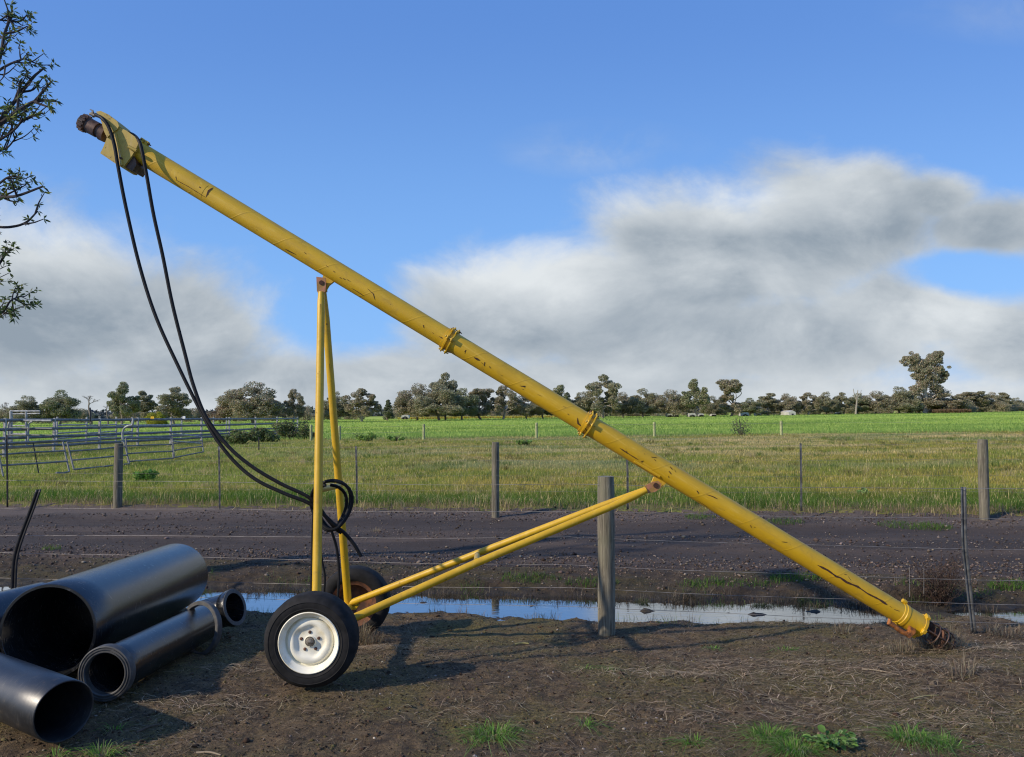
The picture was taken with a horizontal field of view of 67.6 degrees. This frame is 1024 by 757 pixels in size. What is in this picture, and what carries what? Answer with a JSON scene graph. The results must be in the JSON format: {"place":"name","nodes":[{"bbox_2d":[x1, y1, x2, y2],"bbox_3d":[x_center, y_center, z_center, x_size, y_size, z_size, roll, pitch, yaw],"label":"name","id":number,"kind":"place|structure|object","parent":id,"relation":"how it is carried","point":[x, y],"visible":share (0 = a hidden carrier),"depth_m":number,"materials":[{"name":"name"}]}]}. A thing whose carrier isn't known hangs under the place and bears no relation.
{"place":"outdoors","nodes":[
{"label":"outdoors","id":0,"kind":"place"},
{"bbox_2d":[0,555,1023,756],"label":"ground","id":1,"kind":"structure","parent":0,"point":[250,578],"depth_m":4.80,"materials":[{"name":"soil"}]},
{"bbox_2d":[0,582,44,651],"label":"pipe","id":2,"kind":"object","parent":1,"relation":"on","point":[8,597],"visible":0.16,"depth_m":5.53,"materials":[{"name":"black plastic"}]},
{"bbox_2d":[0,0,63,323],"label":"overhanging tree","id":3,"kind":"object","parent":1,"relation":"on","point":[6,116],"visible":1,"depth_m":7.16,"materials":[{"name":"green plant"}]},
{"bbox_2d":[0,652,93,742],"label":"pipe","id":4,"kind":"object","parent":1,"relation":"on","point":[44,704],"visible":1,"depth_m":4.01,"materials":[{"name":"black plastic"}]},
{"bbox_2d":[45,738,160,756],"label":"grass tuft","id":5,"kind":"object","parent":1,"relation":"on","point":[92,751],"visible":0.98,"depth_m":3.83,"materials":[{"name":"green plant"}]},
{"bbox_2d":[0,544,207,675],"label":"pipe","id":6,"kind":"object","parent":1,"relation":"on","point":[51,625],"visible":0.89,"depth_m":5.43,"materials":[{"name":"black plastic"}]},
{"bbox_2d":[78,601,221,701],"bbox_3d":[-2.318,1.803,5.133,0.412,0.403,1.318,0,-2,3],"label":"flanged pipe","id":7,"kind":"object","parent":1,"relation":"on","point":[108,672],"visible":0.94,"depth_m":4.82,"materials":[{"name":"black plastic"}]},
{"bbox_2d":[199,589,245,627],"bbox_3d":[-2.336,1.856,6.109,0.370,0.351,0.292,-1,-3,14],"label":"pipe stub","id":8,"kind":"object","parent":1,"relation":"on","point":[230,604],"visible":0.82,"depth_m":6.12,"materials":[{"name":"black plastic"}]},
{"bbox_2d":[360,629,392,645],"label":"dry tuft","id":9,"kind":"object","parent":1,"relation":"on","point":[370,639],"visible":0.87,"depth_m":5.96,"materials":[{"name":"beige plant"}]},
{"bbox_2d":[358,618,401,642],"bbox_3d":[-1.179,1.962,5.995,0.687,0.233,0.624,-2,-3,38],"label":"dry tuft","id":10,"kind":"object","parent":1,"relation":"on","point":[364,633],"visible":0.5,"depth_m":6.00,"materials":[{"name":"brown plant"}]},
{"bbox_2d":[445,717,537,755],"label":"grass tuft","id":11,"kind":"object","parent":1,"relation":"on","point":[487,732],"visible":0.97,"depth_m":4.05,"materials":[{"name":"green plant"}]},
{"bbox_2d":[0,611,1023,756],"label":"soil crumbs","id":12,"kind":"object","parent":1,"relation":"on","point":[247,740],"visible":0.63,"depth_m":4.61,"materials":[{"name":"soil"}]},
{"bbox_2d":[0,584,1023,623],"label":"puddle","id":13,"kind":"object","parent":1,"relation":"on","point":[500,607],"visible":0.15,"depth_m":7.39,"materials":[{"name":"blue liquid"}]},
{"bbox_2d":[0,476,1023,635],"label":"wire fence","id":14,"kind":"object","parent":1,"relation":"on","point":[606,564],"visible":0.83,"depth_m":6.25,"materials":[{"name":"weathered wood"},{"name":"dark steel"},{"name":"steel wire"}]},
{"bbox_2d":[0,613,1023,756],"bbox_3d":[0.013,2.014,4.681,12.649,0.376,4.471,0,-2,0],"label":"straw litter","id":15,"kind":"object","parent":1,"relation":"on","point":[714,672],"visible":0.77,"depth_m":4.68,"materials":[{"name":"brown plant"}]},
{"bbox_2d":[76,109,955,687],"bbox_3d":[-0.015,0.042,5.578,6.420,4.058,1.730,0,-2,0],"label":"grain auger","id":16,"kind":"object","parent":1,"relation":"on","point":[312,637],"visible":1,"depth_m":5.51,"materials":[{"name":"yellow paint"}]},
{"bbox_2d":[42,513,1023,625],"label":"ditch grass","id":17,"kind":"structure","parent":1,"relation":"on","point":[925,601],"depth_m":7.83,"materials":[{"name":"plant"}]},
{"bbox_2d":[563,715,620,741],"bbox_3d":[0.452,1.879,4.198,0.393,0.081,0.411,-1,-3,27],"label":"grass tuft","id":18,"kind":"object","parent":1,"relation":"on","point":[584,724],"visible":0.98,"depth_m":4.18,"materials":[{"name":"green plant"}]},
{"bbox_2d":[652,728,720,753],"bbox_3d":[0.916,1.870,3.964,0.397,0.070,0.364,-2,-3,40],"label":"grass tuft","id":19,"kind":"object","parent":1,"relation":"on","point":[686,742],"visible":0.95,"depth_m":3.96,"materials":[{"name":"green plant"}]},
{"bbox_2d":[697,712,821,756],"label":"grass tuft","id":20,"kind":"object","parent":1,"relation":"on","point":[759,731],"visible":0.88,"depth_m":4.02,"materials":[{"name":"green plant"}]},
{"bbox_2d":[721,724,843,756],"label":"grass tuft","id":21,"kind":"object","parent":1,"relation":"on","point":[797,749],"visible":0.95,"depth_m":3.84,"materials":[{"name":"green plant"}]},
{"bbox_2d":[802,725,857,750],"bbox_3d":[1.622,1.835,3.880,0.278,0.084,0.198,0,-2,0],"label":"broadleaf weed","id":22,"kind":"object","parent":1,"relation":"on","point":[833,741],"visible":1,"depth_m":3.87,"materials":[{"name":"green plant"}]},
{"bbox_2d":[869,634,928,654],"bbox_3d":[2.742,1.899,5.544,0.449,0.173,0.433,0,-2,0],"label":"dry tuft","id":23,"kind":"object","parent":1,"relation":"on","point":[897,650],"visible":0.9,"depth_m":5.48,"materials":[{"name":"beige plant"}]},
{"bbox_2d":[853,719,1020,755],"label":"grass tuft","id":24,"kind":"object","parent":1,"relation":"on","point":[905,734],"visible":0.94,"depth_m":3.98,"materials":[{"name":"green plant"}]},
{"bbox_2d":[904,549,975,605],"bbox_3d":[4.172,1.909,7.460,0.691,0.585,0.395,0,-2,0],"label":"dead bush","id":25,"kind":"object","parent":1,"relation":"on","point":[942,593],"visible":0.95,"depth_m":7.43,"materials":[{"name":"brown plant"}]},
{"bbox_2d":[890,625,991,654],"bbox_3d":[3.134,1.889,5.572,0.801,0.215,0.645,0,-2,0],"label":"dry tuft","id":26,"kind":"object","parent":1,"relation":"on","point":[958,638],"visible":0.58,"depth_m":5.54,"materials":[{"name":"beige plant"}]},
{"bbox_2d":[904,649,995,684],"bbox_3d":[2.827,1.815,4.855,0.658,0.196,0.316,0,-2,4],"label":"dry tuft","id":27,"kind":"object","parent":1,"relation":"on","point":[963,671],"visible":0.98,"depth_m":4.86,"materials":[{"name":"brown plant"}]},
{"bbox_2d":[881,718,1021,756],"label":"grass tuft","id":28,"kind":"object","parent":1,"relation":"on","point":[948,745],"visible":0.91,"depth_m":3.90,"materials":[{"name":"green plant"}]},
{"bbox_2d":[968,622,1023,638],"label":"dry tuft","id":29,"kind":"object","parent":1,"relation":"on","point":[1007,632],"visible":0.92,"depth_m":5.96,"materials":[{"name":"beige plant"}]},
{"bbox_2d":[0,503,1023,603],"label":"road","id":30,"kind":"structure","parent":0,"point":[805,530],"depth_m":10.85,"materials":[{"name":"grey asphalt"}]},
{"bbox_2d":[0,430,1023,517],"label":"grass verge","id":31,"kind":"object","parent":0,"point":[517,506],"depth_m":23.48,"materials":[{"name":"green plant"}]},
{"bbox_2d":[9,410,39,445],"bbox_3d":[-24.174,2.536,37.926,1.500,1.918,0.140,0,-2,0],"label":"loading frame","id":32,"kind":"object","parent":31,"relation":"on","point":[11,413],"visible":0.77,"depth_m":37.92,"materials":[{"name":"metal"}]},
{"bbox_2d":[2,418,54,456],"bbox_3d":[-21.691,2.606,34.427,0.169,1.654,3.016,0,-2,7],"label":"cattle panel","id":33,"kind":"object","parent":31,"relation":"on","point":[18,446],"visible":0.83,"depth_m":33.94,"materials":[{"name":"metal"}]},
{"bbox_2d":[7,420,52,441],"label":"hoop gate","id":34,"kind":"structure","parent":33,"relation":"attached to","point":[27,428],"depth_m":33.91,"materials":[{"name":"metal"}]},
{"bbox_2d":[0,440,69,476],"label":"yard gate","id":35,"kind":"structure","parent":31,"relation":"on","point":[35,452],"depth_m":21.55,"materials":[{"name":"metal"}]},
{"bbox_2d":[55,417,86,443],"bbox_3d":[-25.922,3.090,45.053,0.113,1.672,2.416,0,-3,10],"label":"cattle panel","id":36,"kind":"object","parent":31,"relation":"on","point":[57,432],"visible":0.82,"depth_m":44.58,"materials":[{"name":"metal"}]},
{"bbox_2d":[52,418,100,452],"bbox_3d":[-21.298,2.735,37.497,0.166,1.619,3.283,0,-2,7],"label":"cattle panel","id":37,"kind":"object","parent":31,"relation":"on","point":[75,435],"visible":0.92,"depth_m":37.26,"materials":[{"name":"metal"}]},
{"bbox_2d":[66,418,133,469],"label":"yard gate","id":38,"kind":"structure","parent":31,"relation":"on","point":[121,437],"depth_m":24.38,"materials":[{"name":"metal"}]},
{"bbox_2d":[85,417,115,441],"bbox_3d":[-25.496,3.188,47.513,0.112,1.624,2.679,0,-3,10],"label":"cattle panel","id":39,"kind":"object","parent":31,"relation":"on","point":[87,432],"visible":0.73,"depth_m":47.29,"materials":[{"name":"metal"}]},
{"bbox_2d":[98,418,138,447],"bbox_3d":[-20.890,2.891,40.676,0.163,1.628,3.237,0,-2,7],"label":"cattle panel","id":40,"kind":"object","parent":31,"relation":"on","point":[112,434],"visible":0.81,"depth_m":40.20,"materials":[{"name":"metal"}]},
{"bbox_2d":[132,468,159,482],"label":"dock weed","id":41,"kind":"object","parent":31,"relation":"on","point":[148,474],"visible":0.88,"depth_m":19.84,"materials":[{"name":"green plant"}]},
{"bbox_2d":[125,437,173,461],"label":"yard gate","id":42,"kind":"structure","parent":31,"relation":"on","point":[126,438],"depth_m":27.69,"materials":[{"name":"grey metal"}]},
{"bbox_2d":[136,418,171,444],"bbox_3d":[-20.484,3.022,43.843,0.160,1.588,3.256,0,-2,7],"label":"cattle panel","id":43,"kind":"object","parent":31,"relation":"on","point":[151,426],"visible":0.87,"depth_m":43.63,"materials":[{"name":"metal"}]},
{"bbox_2d":[169,417,201,443],"bbox_3d":[-20.061,3.172,47.137,0.158,1.575,3.498,0,-2,7],"label":"cattle panel","id":44,"kind":"object","parent":31,"relation":"on","point":[188,425],"visible":0.88,"depth_m":46.98,"materials":[{"name":"metal"}]},
{"bbox_2d":[172,433,203,457],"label":"yard gate","id":45,"kind":"structure","parent":31,"relation":"on","point":[186,435],"depth_m":30.52,"materials":[{"name":"metal"}]},
{"bbox_2d":[200,417,229,439],"bbox_3d":[-19.612,3.341,50.632,0.156,1.581,3.660,0,-2,7],"label":"cattle panel","id":46,"kind":"object","parent":31,"relation":"on","point":[207,434],"visible":0.68,"depth_m":50.52,"materials":[{"name":"metal"}]},
{"bbox_2d":[228,417,255,434],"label":"cattle panel","id":47,"kind":"object","parent":31,"relation":"on","point":[241,424],"visible":0.54,"depth_m":54.08,"materials":[{"name":"metal"}]},
{"bbox_2d":[226,428,260,443],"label":"bramble bush","id":48,"kind":"object","parent":31,"relation":"on","point":[239,436],"visible":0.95,"depth_m":43.69,"materials":[{"name":"green plant"}]},
{"bbox_2d":[250,427,279,441],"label":"bramble bush","id":49,"kind":"object","parent":31,"relation":"on","point":[266,434],"visible":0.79,"depth_m":47.67,"materials":[{"name":"green plant"}]},
{"bbox_2d":[271,420,309,438],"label":"bramble bush","id":50,"kind":"object","parent":31,"relation":"on","point":[287,430],"visible":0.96,"depth_m":51.74,"materials":[{"name":"green plant"}]},
{"bbox_2d":[351,432,377,440],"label":"leafy weed","id":51,"kind":"object","parent":31,"relation":"on","point":[371,436],"visible":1,"depth_m":46.85,"materials":[{"name":"green plant"}]},
{"bbox_2d":[6,435,1012,520],"bbox_3d":[-1.566,1.719,13.175,23.909,1.431,0.661,0,-3,10],"label":"wire fence","id":52,"kind":"object","parent":31,"relation":"on","point":[983,477],"visible":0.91,"depth_m":12.63,"materials":[{"name":"weathered wood"},{"name":"galvanised steel"},{"name":"dark steel"}]},
{"bbox_2d":[310,421,921,440],"bbox_3d":[6.634,3.393,48.890,39.120,1.371,0.194,0,-2,0],"label":"paddock fence","id":53,"kind":"object","parent":31,"relation":"on","point":[536,429],"visible":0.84,"depth_m":48.82,"materials":[{"name":"grey wood"}]},
{"bbox_2d":[731,415,754,435],"bbox_3d":[14.666,3.025,48.915,1.612,1.542,1.119,0,-2,0],"label":"sapling","id":54,"kind":"object","parent":31,"relation":"on","point":[741,431],"visible":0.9,"depth_m":48.84,"materials":[{"name":"green plant"}]},
{"bbox_2d":[0,411,1023,442],"bbox_3d":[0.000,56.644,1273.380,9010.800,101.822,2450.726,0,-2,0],"label":"crop field","id":55,"kind":"structure","parent":0,"point":[381,418],"depth_m":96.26,"materials":[{"name":"green plant"}]},
{"bbox_2d":[3,395,43,425],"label":"gum tree","id":56,"kind":"object","parent":55,"relation":"on","point":[31,404],"visible":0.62,"depth_m":148.06,"materials":[{"name":"green plant"}]},
{"bbox_2d":[38,390,82,423],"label":"gum tree","id":57,"kind":"object","parent":55,"relation":"on","point":[56,405],"visible":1,"depth_m":149.06,"materials":[{"name":"green plant"}]},
{"bbox_2d":[62,407,93,423],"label":"shrub","id":58,"kind":"object","parent":55,"relation":"on","point":[85,414],"visible":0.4,"depth_m":188.62,"materials":[{"name":"green plant"}]},
{"bbox_2d":[107,381,141,423],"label":"gum tree","id":59,"kind":"object","parent":55,"relation":"on","point":[116,404],"visible":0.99,"depth_m":149.20,"materials":[{"name":"green plant"}]},
{"bbox_2d":[138,390,158,417],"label":"gum tree","id":60,"kind":"object","parent":55,"relation":"on","point":[147,404],"visible":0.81,"depth_m":159.02,"materials":[{"name":"green plant"}]},
{"bbox_2d":[144,411,168,423],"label":"yellow bush","id":61,"kind":"object","parent":55,"relation":"on","point":[158,415],"visible":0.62,"depth_m":119.31,"materials":[{"name":"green plant"}]},
{"bbox_2d":[154,386,193,423],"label":"gum tree","id":62,"kind":"object","parent":55,"relation":"on","point":[176,405],"visible":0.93,"depth_m":148.58,"materials":[{"name":"green plant"}]},
{"bbox_2d":[206,406,238,422],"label":"rounded tree","id":63,"kind":"object","parent":55,"relation":"on","point":[215,414],"visible":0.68,"depth_m":148.44,"materials":[{"name":"green plant"}]},
{"bbox_2d":[215,381,285,422],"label":"gum tree","id":64,"kind":"object","parent":55,"relation":"on","point":[235,403],"visible":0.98,"depth_m":147.12,"materials":[{"name":"green plant"}]},
{"bbox_2d":[279,389,305,421],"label":"gum tree","id":65,"kind":"object","parent":55,"relation":"on","point":[291,407],"visible":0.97,"depth_m":154.37,"materials":[{"name":"green plant"}]},
{"bbox_2d":[286,406,312,420],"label":"shrub","id":66,"kind":"object","parent":55,"relation":"on","point":[307,413],"visible":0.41,"depth_m":188.35,"materials":[{"name":"green plant"}]},
{"bbox_2d":[324,392,350,418],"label":"gum tree","id":67,"kind":"object","parent":55,"relation":"on","point":[341,412],"visible":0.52,"depth_m":158.43,"materials":[{"name":"green plant"}]},
{"bbox_2d":[340,388,382,421],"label":"gum tree","id":68,"kind":"object","parent":55,"relation":"on","point":[366,409],"visible":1,"depth_m":153.56,"materials":[{"name":"green plant"}]},
{"bbox_2d":[381,399,394,420],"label":"conifer","id":69,"kind":"object","parent":55,"relation":"on","point":[387,413],"visible":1,"depth_m":169.54,"materials":[{"name":"green plant"}]},
{"bbox_2d":[392,383,441,420],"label":"gum tree","id":70,"kind":"object","parent":55,"relation":"on","point":[404,402],"visible":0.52,"depth_m":162.78,"materials":[{"name":"green plant"}]},
{"bbox_2d":[412,383,466,420],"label":"gum tree","id":71,"kind":"object","parent":55,"relation":"on","point":[427,404],"visible":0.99,"depth_m":157.48,"materials":[{"name":"green plant"}]},
{"bbox_2d":[428,372,461,419],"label":"gum tree","id":72,"kind":"object","parent":55,"relation":"on","point":[451,384],"visible":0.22,"depth_m":164.40,"materials":[{"name":"green plant"}]},
{"bbox_2d":[447,388,479,419],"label":"gum tree","id":73,"kind":"object","parent":55,"relation":"on","point":[471,401],"visible":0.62,"depth_m":160.98,"materials":[{"name":"green plant"}]},
{"bbox_2d":[397,415,555,418],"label":"flowering canola","id":74,"kind":"object","parent":55,"relation":"on","point":[483,417],"visible":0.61,"depth_m":196.90,"materials":[{"name":"plant"}]},
{"bbox_2d":[468,388,494,419],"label":"gum tree","id":75,"kind":"object","parent":55,"relation":"on","point":[483,394],"visible":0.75,"depth_m":169.20,"materials":[{"name":"green plant"}]},
{"bbox_2d":[482,385,517,418],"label":"gum tree","id":76,"kind":"object","parent":55,"relation":"on","point":[498,402],"visible":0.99,"depth_m":168.98,"materials":[{"name":"green plant"}]},
{"bbox_2d":[1,400,1023,418],"bbox_3d":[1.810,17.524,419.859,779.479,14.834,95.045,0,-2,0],"label":"distant wood","id":77,"kind":"object","parent":55,"relation":"on","point":[101,414],"visible":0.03,"depth_m":389.80,"materials":[{"name":"green plant"}]},
{"bbox_2d":[513,395,544,418],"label":"gum tree","id":78,"kind":"object","parent":55,"relation":"on","point":[524,408],"visible":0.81,"depth_m":170.55,"materials":[{"name":"green plant"}]},
{"bbox_2d":[553,385,570,401],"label":"gum tree","id":79,"kind":"object","parent":55,"relation":"on","point":[560,391],"visible":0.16,"depth_m":171.26,"materials":[{"name":"green plant"}]},
{"bbox_2d":[571,391,596,413],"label":"gum tree","id":80,"kind":"object","parent":55,"relation":"on","point":[577,401],"visible":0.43,"depth_m":173.05,"materials":[{"name":"green plant"}]},
{"bbox_2d":[579,374,621,417],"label":"gum tree","id":81,"kind":"object","parent":55,"relation":"on","point":[609,402],"visible":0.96,"depth_m":170.63,"materials":[{"name":"green plant"}]},
{"bbox_2d":[611,392,633,417],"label":"gum tree","id":82,"kind":"object","parent":55,"relation":"on","point":[624,409],"visible":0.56,"depth_m":178.76,"materials":[{"name":"green plant"}]},
{"bbox_2d":[625,388,660,416],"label":"gum tree","id":83,"kind":"object","parent":55,"relation":"on","point":[638,404],"visible":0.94,"depth_m":176.51,"materials":[{"name":"green plant"}]},
{"bbox_2d":[653,389,689,414],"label":"gum tree","id":84,"kind":"object","parent":55,"relation":"on","point":[671,401],"visible":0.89,"depth_m":175.55,"materials":[{"name":"green plant"}]},
{"bbox_2d":[679,378,709,413],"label":"gum tree","id":85,"kind":"object","parent":55,"relation":"on","point":[695,393],"visible":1,"depth_m":173.58,"materials":[{"name":"green plant"}]},
{"bbox_2d":[698,396,726,414],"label":"gum tree","id":86,"kind":"object","parent":55,"relation":"on","point":[713,408],"visible":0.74,"depth_m":183.89,"materials":[{"name":"green plant"}]},
{"bbox_2d":[716,379,743,415],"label":"gum tree","id":87,"kind":"object","parent":55,"relation":"on","point":[727,387],"visible":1,"depth_m":176.93,"materials":[{"name":"green plant"}]},
{"bbox_2d":[740,398,763,414],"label":"gum tree","id":88,"kind":"object","parent":55,"relation":"on","point":[749,407],"visible":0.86,"depth_m":188.65,"materials":[{"name":"green plant"}]},
{"bbox_2d":[756,393,779,414],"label":"gum tree","id":89,"kind":"object","parent":55,"relation":"on","point":[768,401],"visible":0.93,"depth_m":194.05,"materials":[{"name":"green plant"}]},
{"bbox_2d":[772,393,802,413],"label":"gum tree","id":90,"kind":"object","parent":55,"relation":"on","point":[789,403],"visible":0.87,"depth_m":193.20,"materials":[{"name":"green plant"}]},
{"bbox_2d":[795,392,822,414],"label":"gum tree","id":91,"kind":"object","parent":55,"relation":"on","point":[806,405],"visible":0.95,"depth_m":194.19,"materials":[{"name":"green plant"}]},
{"bbox_2d":[811,391,841,413],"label":"gum tree","id":92,"kind":"object","parent":55,"relation":"on","point":[827,403],"visible":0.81,"depth_m":197.88,"materials":[{"name":"green plant"}]},
{"bbox_2d":[831,392,855,413],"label":"gum tree","id":93,"kind":"object","parent":55,"relation":"on","point":[846,401],"visible":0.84,"depth_m":198.80,"materials":[{"name":"green plant"}]},
{"bbox_2d":[847,393,872,413],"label":"gum tree","id":94,"kind":"object","parent":55,"relation":"on","point":[863,408],"visible":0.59,"depth_m":202.15,"materials":[{"name":"green plant"}]},
{"bbox_2d":[858,390,897,413],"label":"gum tree","id":95,"kind":"object","parent":55,"relation":"on","point":[877,404],"visible":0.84,"depth_m":202.13,"materials":[{"name":"green plant"}]},
{"bbox_2d":[880,386,924,412],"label":"gum tree","id":96,"kind":"object","parent":55,"relation":"on","point":[905,399],"visible":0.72,"depth_m":201.86,"materials":[{"name":"green plant"}]},
{"bbox_2d":[899,350,951,412],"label":"gum tree","id":97,"kind":"object","parent":55,"relation":"on","point":[925,373],"visible":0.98,"depth_m":209.11,"materials":[{"name":"green plant"}]},
{"bbox_2d":[914,388,974,411],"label":"gum tree","id":98,"kind":"object","parent":55,"relation":"on","point":[953,402],"visible":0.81,"depth_m":208.28,"materials":[{"name":"green plant"}]},
{"bbox_2d":[928,408,971,412],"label":"dry scrub","id":99,"kind":"object","parent":55,"relation":"on","point":[959,410],"visible":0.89,"depth_m":202.97,"materials":[{"name":"brown plant"}]},
{"bbox_2d":[956,392,980,409],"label":"gum tree","id":100,"kind":"object","parent":55,"relation":"on","point":[970,396],"visible":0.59,"depth_m":228.75,"materials":[{"name":"green plant"}]},
{"bbox_2d":[971,391,990,410],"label":"gum tree","id":101,"kind":"object","parent":55,"relation":"on","point":[982,399],"visible":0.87,"depth_m":228.41,"materials":[{"name":"green plant"}]},
{"bbox_2d":[983,392,1001,411],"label":"gum tree","id":102,"kind":"object","parent":55,"relation":"on","point":[992,397],"visible":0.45,"depth_m":230.31,"materials":[{"name":"green plant"}]},
{"bbox_2d":[981,400,1011,411],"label":"shrub","id":103,"kind":"object","parent":55,"relation":"on","point":[1003,407],"visible":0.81,"depth_m":227.75,"materials":[{"name":"green plant"}]},
{"bbox_2d":[0,0,1023,411],"label":"sky","id":104,"kind":"structure","parent":0,"point":[796,198],"materials":[{"name":"blue"}]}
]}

